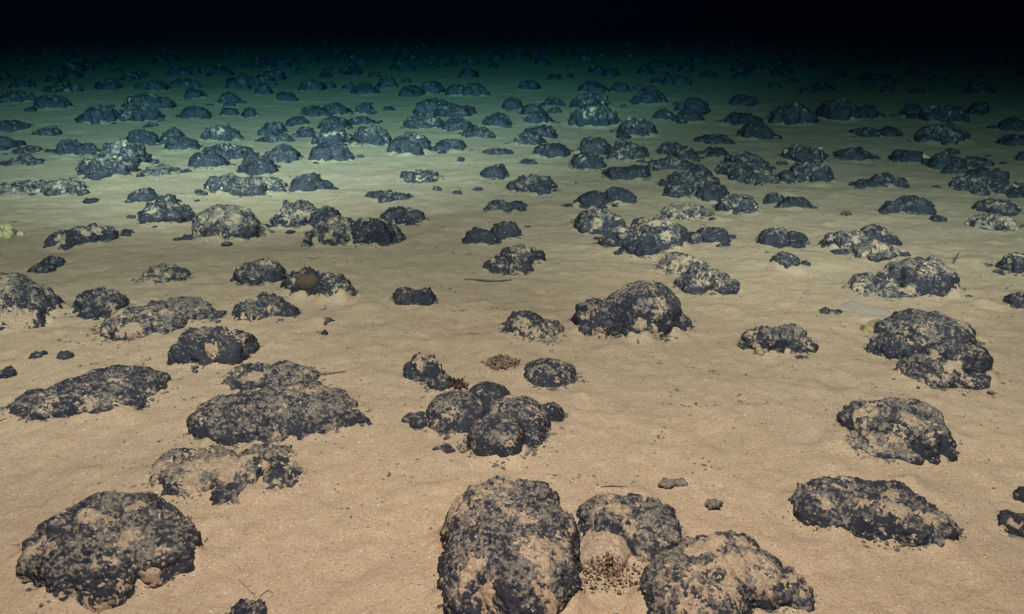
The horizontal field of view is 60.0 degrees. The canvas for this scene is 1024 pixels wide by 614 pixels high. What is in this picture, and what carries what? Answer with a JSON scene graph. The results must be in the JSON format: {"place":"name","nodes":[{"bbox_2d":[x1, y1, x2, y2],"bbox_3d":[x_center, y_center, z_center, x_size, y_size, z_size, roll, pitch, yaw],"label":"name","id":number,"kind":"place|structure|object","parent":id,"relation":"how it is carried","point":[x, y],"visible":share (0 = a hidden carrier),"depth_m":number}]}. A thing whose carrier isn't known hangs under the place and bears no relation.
{"place":"outdoors","nodes":[
{"label":"outdoors","id":0,"kind":"place"},
{"bbox_2d":[0,23,1023,613],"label":"seabed","id":1,"kind":"structure","parent":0,"point":[324,555],"depth_m":1.91},
{"bbox_2d":[0,91,36,102],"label":"nodule","id":2,"kind":"object","parent":1,"relation":"on","point":[12,96],"visible":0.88,"depth_m":6.25},
{"bbox_2d":[0,272,68,330],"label":"nodule","id":3,"kind":"object","parent":1,"relation":"on","point":[26,302],"visible":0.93,"depth_m":1.86},
{"bbox_2d":[0,177,86,195],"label":"nodule","id":4,"kind":"object","parent":1,"relation":"on","point":[60,186],"visible":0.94,"depth_m":3.25},
{"bbox_2d":[27,255,65,272],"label":"nodule","id":5,"kind":"object","parent":1,"relation":"on","point":[50,263],"visible":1,"depth_m":2.28},
{"bbox_2d":[33,94,71,108],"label":"nodule","id":6,"kind":"object","parent":1,"relation":"on","point":[53,101],"visible":0.89,"depth_m":5.94},
{"bbox_2d":[55,138,100,154],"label":"nodule","id":7,"kind":"object","parent":1,"relation":"on","point":[70,146],"visible":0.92,"depth_m":4.16},
{"bbox_2d":[42,223,118,250],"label":"nodule","id":8,"kind":"object","parent":1,"relation":"on","point":[73,237],"visible":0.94,"depth_m":2.52},
{"bbox_2d":[5,364,170,420],"bbox_3d":[-0.717,0.142,1.506,0.240,0.054,0.204,0,18,0],"label":"nodule","id":9,"kind":"object","parent":1,"relation":"on","point":[99,390],"visible":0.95,"depth_m":1.47},
{"bbox_2d":[74,104,118,122],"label":"nodule","id":10,"kind":"object","parent":1,"relation":"on","point":[107,113],"visible":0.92,"depth_m":5.38},
{"bbox_2d":[71,287,129,319],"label":"nodule","id":11,"kind":"object","parent":1,"relation":"on","point":[96,303],"visible":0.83,"depth_m":1.92},
{"bbox_2d":[15,490,202,612],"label":"nodule","id":12,"kind":"object","parent":1,"relation":"on","point":[98,552],"visible":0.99,"depth_m":1.02},
{"bbox_2d":[75,137,151,179],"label":"nodule","id":13,"kind":"object","parent":1,"relation":"on","point":[123,156],"visible":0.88,"depth_m":3.60},
{"bbox_2d":[117,104,165,121],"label":"nodule","id":14,"kind":"object","parent":1,"relation":"on","point":[136,112],"visible":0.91,"depth_m":5.49},
{"bbox_2d":[126,129,158,144],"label":"nodule","id":15,"kind":"object","parent":1,"relation":"on","point":[141,136],"visible":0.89,"depth_m":4.53},
{"bbox_2d":[121,92,175,108],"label":"nodule","id":16,"kind":"object","parent":1,"relation":"on","point":[150,100],"visible":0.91,"depth_m":6.09},
{"bbox_2d":[127,187,195,223],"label":"nodule","id":17,"kind":"object","parent":1,"relation":"on","point":[167,207],"visible":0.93,"depth_m":2.83},
{"bbox_2d":[98,296,226,340],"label":"nodule","id":18,"kind":"object","parent":1,"relation":"on","point":[170,314],"visible":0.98,"depth_m":1.84},
{"bbox_2d":[140,263,190,282],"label":"nodule","id":19,"kind":"object","parent":1,"relation":"on","point":[165,272],"visible":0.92,"depth_m":2.19},
{"bbox_2d":[159,127,201,149],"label":"nodule","id":20,"kind":"object","parent":1,"relation":"on","point":[173,138],"visible":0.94,"depth_m":4.30},
{"bbox_2d":[167,326,260,365],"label":"nodule","id":21,"kind":"object","parent":1,"relation":"on","point":[205,345],"visible":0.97,"depth_m":1.66},
{"bbox_2d":[188,142,253,167],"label":"nodule","id":22,"kind":"object","parent":1,"relation":"on","point":[216,155],"visible":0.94,"depth_m":3.92},
{"bbox_2d":[200,124,244,140],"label":"nodule","id":23,"kind":"object","parent":1,"relation":"on","point":[226,132],"visible":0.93,"depth_m":4.63},
{"bbox_2d":[149,442,301,504],"bbox_3d":[-0.400,0.231,1.242,0.209,0.046,0.170,-6,19,-19],"label":"nodule","id":24,"kind":"object","parent":1,"relation":"on","point":[229,474],"visible":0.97,"depth_m":1.23},
{"bbox_2d":[191,204,263,239],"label":"nodule","id":25,"kind":"object","parent":1,"relation":"on","point":[225,222],"visible":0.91,"depth_m":2.60},
{"bbox_2d":[203,173,287,195],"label":"nodule","id":26,"kind":"object","parent":1,"relation":"on","point":[235,185],"visible":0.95,"depth_m":3.25},
{"bbox_2d":[229,598,266,613],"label":"nodule","id":27,"kind":"object","parent":1,"relation":"on","point":[245,606],"visible":1,"depth_m":0.96},
{"bbox_2d":[236,154,277,174],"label":"nodule","id":28,"kind":"object","parent":1,"relation":"on","point":[252,164],"visible":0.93,"depth_m":3.61},
{"bbox_2d":[230,258,285,285],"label":"nodule","id":29,"kind":"object","parent":1,"relation":"on","point":[258,272],"visible":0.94,"depth_m":2.17},
{"bbox_2d":[231,291,300,321],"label":"nodule","id":30,"kind":"object","parent":1,"relation":"on","point":[262,305],"visible":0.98,"depth_m":1.92},
{"bbox_2d":[221,360,320,389],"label":"nodule","id":31,"kind":"object","parent":1,"relation":"on","point":[251,376],"visible":0.89,"depth_m":1.56},
{"bbox_2d":[186,380,369,445],"bbox_3d":[-0.378,0.168,1.423,0.273,0.062,0.196,-7,20,-21],"label":"nodule","id":32,"kind":"object","parent":1,"relation":"on","point":[300,410],"visible":0.95,"depth_m":1.39},
{"bbox_2d":[267,143,300,162],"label":"nodule","id":33,"kind":"object","parent":1,"relation":"on","point":[281,152],"visible":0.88,"depth_m":3.88},
{"bbox_2d":[269,199,340,227],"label":"nodule","id":34,"kind":"object","parent":1,"relation":"on","point":[300,212],"visible":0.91,"depth_m":2.75},
{"bbox_2d":[288,172,333,191],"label":"nodule","id":35,"kind":"object","parent":1,"relation":"on","point":[312,181],"visible":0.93,"depth_m":3.30},
{"bbox_2d":[280,266,357,296],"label":"nodule","id":36,"kind":"object","parent":1,"relation":"on","point":[308,280],"visible":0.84,"depth_m":2.04},
{"bbox_2d":[308,142,353,161],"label":"nodule","id":37,"kind":"object","parent":1,"relation":"on","point":[339,151],"visible":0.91,"depth_m":3.90},
{"bbox_2d":[311,125,353,144],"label":"nodule","id":38,"kind":"object","parent":1,"relation":"on","point":[329,135],"visible":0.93,"depth_m":4.41},
{"bbox_2d":[301,215,405,246],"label":"nodule","id":39,"kind":"object","parent":1,"relation":"on","point":[333,230],"visible":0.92,"depth_m":2.53},
{"bbox_2d":[353,124,391,145],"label":"nodule","id":40,"kind":"object","parent":1,"relation":"on","point":[373,134],"visible":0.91,"depth_m":4.35},
{"bbox_2d":[380,206,425,224],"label":"nodule","id":41,"kind":"object","parent":1,"relation":"on","point":[398,215],"visible":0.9,"depth_m":2.81},
{"bbox_2d":[387,131,431,154],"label":"nodule","id":42,"kind":"object","parent":1,"relation":"on","point":[413,142],"visible":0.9,"depth_m":4.07},
{"bbox_2d":[392,286,435,305],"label":"nodule","id":43,"kind":"object","parent":1,"relation":"on","point":[405,295],"visible":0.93,"depth_m":2.00},
{"bbox_2d":[404,169,438,182],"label":"nodule","id":44,"kind":"object","parent":1,"relation":"on","point":[420,176],"visible":0.98,"depth_m":3.48},
{"bbox_2d":[403,113,443,128],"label":"nodule","id":45,"kind":"object","parent":1,"relation":"on","point":[418,121],"visible":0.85,"depth_m":5.08},
{"bbox_2d":[403,351,452,390],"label":"nodule","id":46,"kind":"object","parent":1,"relation":"on","point":[421,367],"visible":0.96,"depth_m":1.58},
{"bbox_2d":[413,97,447,114],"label":"nodule","id":47,"kind":"object","parent":1,"relation":"on","point":[426,106],"visible":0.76,"depth_m":5.87},
{"bbox_2d":[409,390,485,434],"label":"nodule","id":48,"kind":"object","parent":1,"relation":"on","point":[461,411],"visible":0.89,"depth_m":1.40},
{"bbox_2d":[433,102,475,117],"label":"nodule","id":49,"kind":"object","parent":1,"relation":"on","point":[450,110],"visible":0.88,"depth_m":5.65},
{"bbox_2d":[441,117,473,131],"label":"nodule","id":50,"kind":"object","parent":1,"relation":"on","point":[453,124],"visible":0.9,"depth_m":4.94},
{"bbox_2d":[469,381,510,410],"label":"nodule","id":51,"kind":"object","parent":1,"relation":"on","point":[487,393],"visible":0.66,"depth_m":1.44},
{"bbox_2d":[462,221,521,244],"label":"nodule","id":52,"kind":"object","parent":1,"relation":"on","point":[496,232],"visible":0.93,"depth_m":2.56},
{"bbox_2d":[480,163,508,179],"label":"nodule","id":53,"kind":"object","parent":1,"relation":"on","point":[498,171],"visible":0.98,"depth_m":3.54},
{"bbox_2d":[481,353,520,370],"bbox_3d":[-0.017,0.099,1.651,0.067,0.026,0.071,-14,23,-36],"label":"brown growth","id":54,"kind":"object","parent":1,"relation":"on","point":[502,361],"visible":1,"depth_m":1.64},
{"bbox_2d":[466,413,546,457],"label":"nodule","id":55,"kind":"object","parent":1,"relation":"on","point":[498,434],"visible":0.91,"depth_m":1.30},
{"bbox_2d":[437,475,582,613],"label":"nodule","id":56,"kind":"object","parent":1,"relation":"on","point":[510,545],"visible":1,"depth_m":0.97},
{"bbox_2d":[0,39,1023,93],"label":"nodules","id":57,"kind":"object","parent":1,"relation":"on","point":[73,68],"visible":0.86,"depth_m":12.56},
{"bbox_2d":[0,121,1023,613],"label":"dark crumbs","id":58,"kind":"object","parent":1,"relation":"on","point":[504,331],"visible":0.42,"depth_m":1.79},
{"bbox_2d":[0,95,1023,613],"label":"rubble","id":59,"kind":"object","parent":1,"relation":"on","point":[788,179],"visible":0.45,"depth_m":3.37},
{"bbox_2d":[483,243,546,275],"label":"nodule","id":60,"kind":"object","parent":1,"relation":"on","point":[521,258],"visible":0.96,"depth_m":2.26},
{"bbox_2d":[486,395,550,433],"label":"nodule","id":61,"kind":"object","parent":1,"relation":"on","point":[529,414],"visible":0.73,"depth_m":1.36},
{"bbox_2d":[514,131,546,145],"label":"nodule","id":62,"kind":"object","parent":1,"relation":"on","point":[532,138],"visible":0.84,"depth_m":4.35},
{"bbox_2d":[506,174,557,195],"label":"nodule","id":63,"kind":"object","parent":1,"relation":"on","point":[540,185],"visible":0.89,"depth_m":3.27},
{"bbox_2d":[500,310,564,341],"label":"nodule","id":64,"kind":"object","parent":1,"relation":"on","point":[530,325],"visible":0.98,"depth_m":1.80},
{"bbox_2d":[523,358,576,387],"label":"nodule","id":65,"kind":"object","parent":1,"relation":"on","point":[548,372],"visible":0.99,"depth_m":1.56},
{"bbox_2d":[533,142,569,157],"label":"nodule","id":66,"kind":"object","parent":1,"relation":"on","point":[553,150],"visible":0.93,"depth_m":4.01},
{"bbox_2d":[570,152,606,169],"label":"nodule","id":67,"kind":"object","parent":1,"relation":"on","point":[580,160],"visible":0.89,"depth_m":3.73},
{"bbox_2d":[570,91,610,107],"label":"nodule","id":68,"kind":"object","parent":1,"relation":"on","point":[599,98],"visible":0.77,"depth_m":6.00},
{"bbox_2d":[567,103,618,126],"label":"nodule","id":69,"kind":"object","parent":1,"relation":"on","point":[593,114],"visible":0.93,"depth_m":5.17},
{"bbox_2d":[578,136,611,154],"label":"nodule","id":70,"kind":"object","parent":1,"relation":"on","point":[598,145],"visible":0.86,"depth_m":4.12},
{"bbox_2d":[574,207,626,234],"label":"nodule","id":71,"kind":"object","parent":1,"relation":"on","point":[595,220],"visible":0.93,"depth_m":2.69},
{"bbox_2d":[573,186,636,206],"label":"nodule","id":72,"kind":"object","parent":1,"relation":"on","point":[594,198],"visible":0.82,"depth_m":3.06},
{"bbox_2d":[579,530,631,575],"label":"sediment dome","id":73,"kind":"structure","parent":1,"relation":"on","point":[594,544],"depth_m":1.05},
{"bbox_2d":[581,551,642,593],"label":"brown crumbs","id":74,"kind":"object","parent":1,"relation":"on","point":[607,556],"visible":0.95,"depth_m":1.02},
{"bbox_2d":[606,139,648,159],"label":"nodule","id":75,"kind":"object","parent":1,"relation":"on","point":[621,149],"visible":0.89,"depth_m":3.96},
{"bbox_2d":[605,164,650,179],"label":"nodule","id":76,"kind":"object","parent":1,"relation":"on","point":[632,172],"visible":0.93,"depth_m":3.51},
{"bbox_2d":[576,493,681,561],"bbox_3d":[0.146,0.270,1.112,0.132,0.056,0.142,0,18,0],"label":"nodule","id":77,"kind":"object","parent":1,"relation":"on","point":[648,529],"visible":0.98,"depth_m":1.09},
{"bbox_2d":[570,280,693,339],"bbox_3d":[0.250,0.003,1.865,0.255,0.120,0.197,0,18,0],"label":"nodule","id":78,"kind":"object","parent":1,"relation":"on","point":[654,308],"visible":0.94,"depth_m":1.80},
{"bbox_2d":[616,116,656,136],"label":"nodule","id":79,"kind":"object","parent":1,"relation":"on","point":[641,127],"visible":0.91,"depth_m":4.81},
{"bbox_2d":[597,215,690,256],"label":"nodule","id":80,"kind":"object","parent":1,"relation":"on","point":[642,236],"visible":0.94,"depth_m":2.48},
{"bbox_2d":[629,86,667,103],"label":"nodule","id":81,"kind":"object","parent":1,"relation":"on","point":[649,95],"visible":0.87,"depth_m":6.23},
{"bbox_2d":[646,155,694,169],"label":"nodule","id":82,"kind":"object","parent":1,"relation":"on","point":[669,162],"visible":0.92,"depth_m":3.77},
{"bbox_2d":[657,141,696,160],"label":"nodule","id":83,"kind":"object","parent":1,"relation":"on","point":[675,149],"visible":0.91,"depth_m":4.03},
{"bbox_2d":[661,202,714,219],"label":"nodule","id":84,"kind":"object","parent":1,"relation":"on","point":[682,211],"visible":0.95,"depth_m":2.87},
{"bbox_2d":[674,96,710,112],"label":"nodule","id":85,"kind":"object","parent":1,"relation":"on","point":[696,103],"visible":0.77,"depth_m":5.73},
{"bbox_2d":[659,163,729,201],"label":"nodule","id":86,"kind":"object","parent":1,"relation":"on","point":[702,181],"visible":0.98,"depth_m":3.23},
{"bbox_2d":[656,251,739,294],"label":"nodule","id":87,"kind":"object","parent":1,"relation":"on","point":[698,275],"visible":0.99,"depth_m":2.12},
{"bbox_2d":[695,227,730,242],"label":"nodule","id":88,"kind":"object","parent":1,"relation":"on","point":[711,234],"visible":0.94,"depth_m":2.55},
{"bbox_2d":[637,529,814,613],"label":"nodule","id":89,"kind":"object","parent":1,"relation":"on","point":[730,571],"visible":0.99,"depth_m":0.97},
{"bbox_2d":[714,193,757,214],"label":"nodule","id":90,"kind":"object","parent":1,"relation":"on","point":[736,203],"visible":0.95,"depth_m":2.92},
{"bbox_2d":[724,112,758,124],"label":"nodule","id":91,"kind":"object","parent":1,"relation":"on","point":[734,118],"visible":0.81,"depth_m":5.25},
{"bbox_2d":[714,158,772,175],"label":"nodule","id":92,"kind":"object","parent":1,"relation":"on","point":[735,165],"visible":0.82,"depth_m":3.63},
{"bbox_2d":[724,151,768,167],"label":"nodule","id":93,"kind":"object","parent":1,"relation":"on","point":[744,156],"visible":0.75,"depth_m":3.79},
{"bbox_2d":[728,170,780,183],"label":"nodule","id":94,"kind":"object","parent":1,"relation":"on","point":[753,176],"visible":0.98,"depth_m":3.48},
{"bbox_2d":[737,122,773,139],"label":"nodule","id":95,"kind":"object","parent":1,"relation":"on","point":[760,130],"visible":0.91,"depth_m":4.75},
{"bbox_2d":[738,323,818,354],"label":"nodule","id":96,"kind":"object","parent":1,"relation":"on","point":[760,340],"visible":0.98,"depth_m":1.72},
{"bbox_2d":[756,227,808,247],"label":"nodule","id":97,"kind":"object","parent":1,"relation":"on","point":[781,237],"visible":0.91,"depth_m":2.50},
{"bbox_2d":[769,251,800,268],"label":"nodule","id":98,"kind":"object","parent":1,"relation":"on","point":[786,260],"visible":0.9,"depth_m":2.29},
{"bbox_2d":[763,192,810,207],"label":"nodule","id":99,"kind":"object","parent":1,"relation":"on","point":[782,201],"visible":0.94,"depth_m":3.00},
{"bbox_2d":[768,101,818,124],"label":"nodule","id":100,"kind":"object","parent":1,"relation":"on","point":[788,113],"visible":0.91,"depth_m":5.31},
{"bbox_2d":[781,145,826,163],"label":"nodule","id":101,"kind":"object","parent":1,"relation":"on","point":[797,153],"visible":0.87,"depth_m":3.98},
{"bbox_2d":[777,159,834,181],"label":"nodule","id":102,"kind":"object","parent":1,"relation":"on","point":[802,169],"visible":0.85,"depth_m":3.49},
{"bbox_2d":[816,98,861,120],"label":"nodule","id":103,"kind":"object","parent":1,"relation":"on","point":[844,109],"visible":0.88,"depth_m":5.46},
{"bbox_2d":[834,146,874,160],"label":"nodule","id":104,"kind":"object","parent":1,"relation":"on","point":[859,153],"visible":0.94,"depth_m":4.07},
{"bbox_2d":[818,224,901,261],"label":"nodule","id":105,"kind":"object","parent":1,"relation":"on","point":[873,242],"visible":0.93,"depth_m":2.43},
{"bbox_2d":[840,301,891,323],"bbox_3d":[0.782,0.017,1.924,0.131,0.014,0.250,0,18,0],"label":"grey patch","id":106,"kind":"object","parent":1,"relation":"on","point":[877,312],"visible":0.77,"depth_m":1.94},
{"bbox_2d":[788,475,961,547],"bbox_3d":[0.469,0.259,1.153,0.211,0.051,0.134,6,19,18],"label":"nodule","id":107,"kind":"object","parent":1,"relation":"on","point":[885,510],"visible":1,"depth_m":1.12},
{"bbox_2d":[854,172,899,186],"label":"nodule","id":108,"kind":"object","parent":1,"relation":"on","point":[884,177],"visible":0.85,"depth_m":3.38},
{"bbox_2d":[836,397,957,464],"bbox_3d":[0.588,0.185,1.367,0.179,0.066,0.194,0,18,0],"label":"nodule","id":109,"kind":"object","parent":1,"relation":"on","point":[913,431],"visible":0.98,"depth_m":1.32},
{"bbox_2d":[848,255,959,298],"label":"nodule","id":110,"kind":"object","parent":1,"relation":"on","point":[930,274],"visible":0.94,"depth_m":2.08},
{"bbox_2d":[889,149,923,162],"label":"nodule","id":111,"kind":"object","parent":1,"relation":"on","point":[904,156],"visible":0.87,"depth_m":4.01},
{"bbox_2d":[881,195,936,214],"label":"nodule","id":112,"kind":"object","parent":1,"relation":"on","point":[912,203],"visible":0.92,"depth_m":2.90},
{"bbox_2d":[864,308,993,389],"bbox_3d":[0.795,0.068,1.703,0.220,0.082,0.358,5,19,15],"label":"nodule","id":113,"kind":"object","parent":1,"relation":"on","point":[940,350],"visible":0.98,"depth_m":1.64},
{"bbox_2d":[914,123,970,143],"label":"nodule","id":114,"kind":"object","parent":1,"relation":"on","point":[949,133],"visible":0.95,"depth_m":4.63},
{"bbox_2d":[918,104,969,121],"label":"nodule","id":115,"kind":"object","parent":1,"relation":"on","point":[947,113],"visible":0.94,"depth_m":5.42},
{"bbox_2d":[925,151,963,169],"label":"nodule","id":116,"kind":"object","parent":1,"relation":"on","point":[941,160],"visible":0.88,"depth_m":3.84},
{"bbox_2d":[948,167,1023,193],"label":"nodule","id":117,"kind":"object","parent":1,"relation":"on","point":[996,180],"visible":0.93,"depth_m":3.29},
{"bbox_2d":[965,212,1018,230],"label":"nodule","id":118,"kind":"object","parent":1,"relation":"on","point":[996,221],"visible":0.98,"depth_m":2.69},
{"bbox_2d":[971,197,1020,216],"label":"nodule","id":119,"kind":"object","parent":1,"relation":"on","point":[992,205],"visible":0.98,"depth_m":2.90},
{"bbox_2d":[995,252,1023,273],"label":"nodule","id":120,"kind":"object","parent":1,"relation":"on","point":[1013,262],"visible":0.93,"depth_m":2.24},
{"bbox_2d":[996,512,1023,537],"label":"nodule","id":121,"kind":"object","parent":1,"relation":"on","point":[1011,523],"visible":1,"depth_m":1.12},
{"bbox_2d":[998,116,1023,131],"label":"nodule","id":122,"kind":"object","parent":1,"relation":"on","point":[1014,123],"visible":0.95,"depth_m":5.07},
{"bbox_2d":[0,0,1023,23],"label":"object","id":123,"kind":"structure","parent":0,"point":[11,11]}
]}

